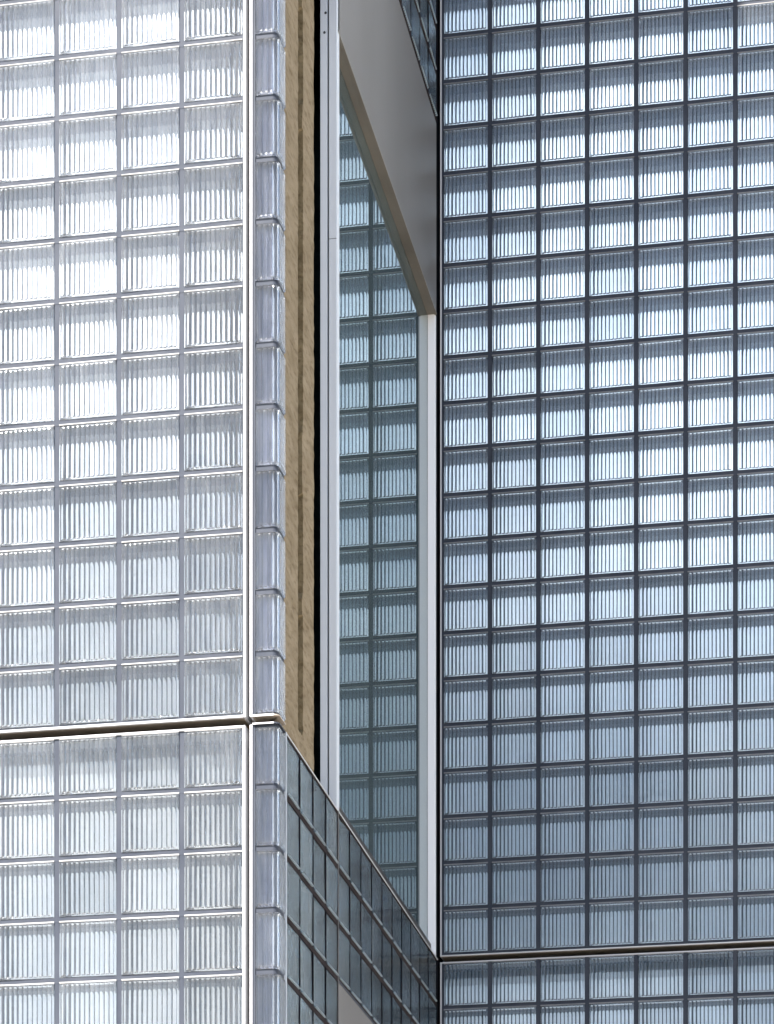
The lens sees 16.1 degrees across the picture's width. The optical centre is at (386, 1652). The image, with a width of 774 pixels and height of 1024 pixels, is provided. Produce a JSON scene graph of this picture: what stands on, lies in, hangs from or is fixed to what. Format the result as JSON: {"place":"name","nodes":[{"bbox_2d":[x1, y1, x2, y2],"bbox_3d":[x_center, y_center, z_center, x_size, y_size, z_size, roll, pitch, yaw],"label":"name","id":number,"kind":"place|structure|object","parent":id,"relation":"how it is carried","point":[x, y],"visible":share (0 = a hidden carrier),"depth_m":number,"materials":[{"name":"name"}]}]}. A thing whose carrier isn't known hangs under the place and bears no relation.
{"place":"outdoors","nodes":[
{"label":"outdoors","id":0,"kind":"place"},
{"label":"backing wall","id":1,"kind":"structure","parent":0,"visible":0},
{"bbox_2d":[399,0,436,120],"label":"glass block panel","id":2,"kind":"structure","parent":1,"relation":"attached to","point":[420,17],"depth_m":25.55,"materials":[{"name":"glass"}]},
{"bbox_3d":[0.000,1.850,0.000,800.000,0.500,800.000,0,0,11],"label":"ground","id":3,"kind":"structure","parent":0,"visible":0},
{"bbox_2d":[313,0,442,1023],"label":"recess wall","id":4,"kind":"structure","parent":3,"relation":"on","point":[316,262],"depth_m":23.03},
{"bbox_2d":[339,981,374,1023],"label":"metal lintel","id":5,"kind":"structure","parent":4,"relation":"attached to","point":[351,1011],"depth_m":22.00,"materials":[{"name":"grey metal"}]},
{"bbox_2d":[339,67,435,955],"bbox_3d":[-0.019,-9.681,23.919,0.124,6.145,4.655,0,0,11],"label":"side window","id":6,"kind":"structure","parent":4,"relation":"attached to","point":[387,567],"depth_m":24.02,"materials":[{"name":"clear glass"}]},
{"bbox_2d":[338,810,437,1023],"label":"glass block panel","id":7,"kind":"structure","parent":4,"relation":"attached to","point":[387,965],"depth_m":23.20,"materials":[{"name":"glass"}]},
{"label":"building wall","id":8,"kind":"structure","parent":3,"relation":"on","visible":0},
{"bbox_2d":[247,0,313,772],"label":"column","id":9,"kind":"structure","parent":8,"relation":"attached to","point":[298,727],"depth_m":20.61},
{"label":"interior wall","id":10,"kind":"structure","parent":8,"relation":"attached to","visible":0},
{"bbox_2d":[0,0,252,740],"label":"glass block panel","id":11,"kind":"structure","parent":10,"relation":"attached to","point":[124,366],"depth_m":19.71,"materials":[{"name":"white glass"}]},
{"bbox_2d":[250,0,285,725],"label":"corner block strip","id":12,"kind":"object","parent":11,"relation":"attached to","point":[267,341],"visible":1,"depth_m":19.53,"materials":[{"name":"white glass"}]},
{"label":"interior wall","id":13,"kind":"structure","parent":8,"relation":"attached to","visible":0},
{"bbox_2d":[0,725,249,1023],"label":"glass block panel","id":14,"kind":"structure","parent":13,"relation":"attached to","point":[124,878],"depth_m":19.70,"materials":[{"name":"white glass"}]},
{"bbox_2d":[284,732,338,1023],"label":"glass block panel","id":15,"kind":"structure","parent":13,"relation":"attached to","point":[311,900],"depth_m":20.52,"materials":[{"name":"glass"}]},
{"bbox_2d":[250,722,285,1023],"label":"corner block strip","id":16,"kind":"object","parent":15,"relation":"attached to","point":[267,869],"visible":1,"depth_m":19.53,"materials":[{"name":"white glass"}]},
{"bbox_2d":[320,0,338,809],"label":"window post","id":17,"kind":"object","parent":15,"relation":"on","point":[329,400],"depth_m":21.53,"materials":[{"name":"metal"}]},
{"bbox_2d":[338,0,436,314],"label":"metal lintel","id":18,"kind":"structure","parent":17,"relation":"attached to","point":[381,73],"depth_m":24.12,"materials":[{"name":"grey metal"}]},
{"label":"interior wall","id":19,"kind":"structure","parent":8,"relation":"attached to","visible":0},
{"bbox_2d":[440,0,773,961],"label":"glass block panel","id":20,"kind":"structure","parent":19,"relation":"attached to","point":[606,476],"depth_m":25.97,"materials":[{"name":"blue glass"}]},
{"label":"interior wall","id":21,"kind":"structure","parent":8,"relation":"attached to","visible":0},
{"bbox_2d":[440,947,773,1023],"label":"glass block panel","id":22,"kind":"structure","parent":21,"relation":"attached to","point":[725,986],"depth_m":25.96,"materials":[{"name":"blue glass"}]}
]}

